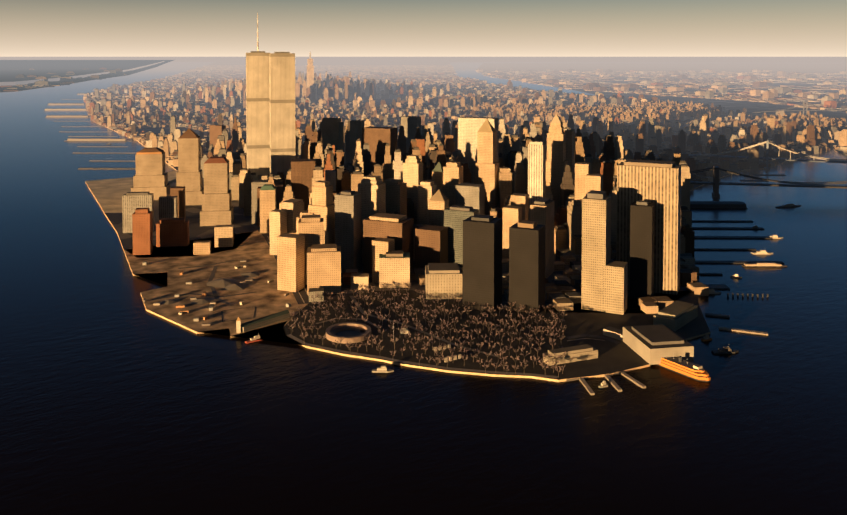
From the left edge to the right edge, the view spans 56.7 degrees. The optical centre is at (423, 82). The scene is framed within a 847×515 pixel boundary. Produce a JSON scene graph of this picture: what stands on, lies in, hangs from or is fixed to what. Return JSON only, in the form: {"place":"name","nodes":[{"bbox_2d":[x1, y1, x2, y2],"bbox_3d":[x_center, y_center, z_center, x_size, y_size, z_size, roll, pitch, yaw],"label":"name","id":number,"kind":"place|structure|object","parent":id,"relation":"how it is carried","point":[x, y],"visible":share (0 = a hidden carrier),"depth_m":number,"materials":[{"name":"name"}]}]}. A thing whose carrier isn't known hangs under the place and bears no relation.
{"place":"outdoors","nodes":[
{"label":"outdoors","id":0,"kind":"place"},
{"bbox_2d":[0,61,164,85],"bbox_3d":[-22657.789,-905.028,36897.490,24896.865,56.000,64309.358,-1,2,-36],"label":"land","id":1,"kind":"structure","parent":0,"point":[8,73],"depth_m":20879.47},
{"bbox_2d":[0,60,173,92],"bbox_3d":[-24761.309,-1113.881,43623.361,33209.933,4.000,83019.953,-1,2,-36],"label":"riverbank","id":2,"kind":"structure","parent":0,"point":[151,66],"depth_m":25870.48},
{"bbox_2d":[0,68,140,91],"bbox_3d":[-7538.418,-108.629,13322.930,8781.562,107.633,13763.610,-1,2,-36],"label":"distant buildings","id":3,"kind":"structure","parent":2,"relation":"on","point":[45,82],"depth_m":12339.54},
{"bbox_2d":[85,170,177,212],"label":"landfill ground","id":4,"kind":"structure","parent":0,"point":[108,193],"depth_m":2380.58,"materials":[{"name":"brown soil"}]},
{"bbox_2d":[125,231,308,335],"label":"landfill","id":5,"kind":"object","parent":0,"point":[164,264],"depth_m":1413.62,"materials":[{"name":"brown soil"}]},
{"bbox_2d":[142,260,290,325],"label":"landfill sheds","id":6,"kind":"object","parent":5,"relation":"on","point":[228,284],"visible":1,"depth_m":1369.71,"materials":[{"name":"paint"}]},
{"bbox_2d":[152,220,620,377],"bbox_3d":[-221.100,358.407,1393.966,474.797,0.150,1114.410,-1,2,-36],"label":"paths","id":7,"kind":"structure","parent":0,"point":[301,296],"depth_m":1163.77,"materials":[{"name":"paint"}]},
{"bbox_2d":[0,62,846,514],"bbox_3d":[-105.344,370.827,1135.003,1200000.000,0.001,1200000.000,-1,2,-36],"label":"water","id":8,"kind":"structure","parent":0,"point":[116,398],"depth_m":928.43,"materials":[{"name":"blue liquid"}]},
{"bbox_2d":[43,85,785,394],"bbox_3d":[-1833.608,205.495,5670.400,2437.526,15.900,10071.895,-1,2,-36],"label":"piers","id":9,"kind":"structure","parent":8,"relation":"in","point":[720,204],"depth_m":1849.16,"materials":[{"name":"paint"}]},
{"bbox_2d":[106,142,800,388],"bbox_3d":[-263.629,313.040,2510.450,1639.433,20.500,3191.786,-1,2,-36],"label":"boats","id":10,"kind":"object","parent":8,"relation":"on","point":[681,366],"visible":0.73,"depth_m":1029.54,"materials":[{"name":"paint"}]},
{"bbox_2d":[0,57,846,62],"bbox_3d":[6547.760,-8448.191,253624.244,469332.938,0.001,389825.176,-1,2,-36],"label":"mainland ground","id":11,"kind":"structure","parent":0,"point":[587,59],"depth_m":73365.13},
{"bbox_2d":[0,0,846,56],"label":"sky","id":12,"kind":"structure","parent":0,"point":[28,28],"materials":[{"name":"beige"}]},
{"bbox_2d":[85,62,846,381],"bbox_3d":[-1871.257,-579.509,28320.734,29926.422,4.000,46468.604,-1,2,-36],"label":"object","id":13,"kind":"structure","parent":0,"point":[241,223],"depth_m":1726.91,"materials":[{"name":"beige concrete"}]},
{"bbox_2d":[83,52,846,154],"bbox_3d":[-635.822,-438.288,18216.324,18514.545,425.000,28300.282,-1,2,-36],"label":"city buildings","id":14,"kind":"structure","parent":13,"relation":"on","point":[194,99],"depth_m":6387.80,"materials":[{"name":"beige concrete"}]},
{"bbox_2d":[122,13,846,365],"bbox_3d":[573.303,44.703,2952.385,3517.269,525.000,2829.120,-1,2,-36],"label":"city buildings","id":15,"kind":"structure","parent":13,"relation":"on","point":[486,211],"depth_m":1640.88,"materials":[{"name":"beige concrete"}]},
{"bbox_2d":[283,290,709,379],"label":"park ground","id":16,"kind":"structure","parent":0,"point":[615,357],"depth_m":1153.70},
{"bbox_2d":[326,322,460,361],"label":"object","id":17,"kind":"object","parent":16,"relation":"on","point":[352,332],"visible":0.92,"depth_m":1144.88,"materials":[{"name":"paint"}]},
{"bbox_2d":[288,283,566,377],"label":"trees","id":18,"kind":"object","parent":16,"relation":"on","point":[445,345],"visible":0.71,"depth_m":1151.01,"materials":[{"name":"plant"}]},
{"bbox_2d":[477,63,846,153],"bbox_3d":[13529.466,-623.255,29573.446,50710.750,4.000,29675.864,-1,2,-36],"label":"distant land","id":19,"kind":"structure","parent":0,"point":[825,68],"depth_m":20822.29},
{"bbox_2d":[438,67,846,196],"bbox_3d":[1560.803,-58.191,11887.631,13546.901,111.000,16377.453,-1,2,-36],"label":"bridges","id":20,"kind":"structure","parent":19,"relation":"on","point":[715,183],"depth_m":2705.79,"materials":[{"name":"paint"}]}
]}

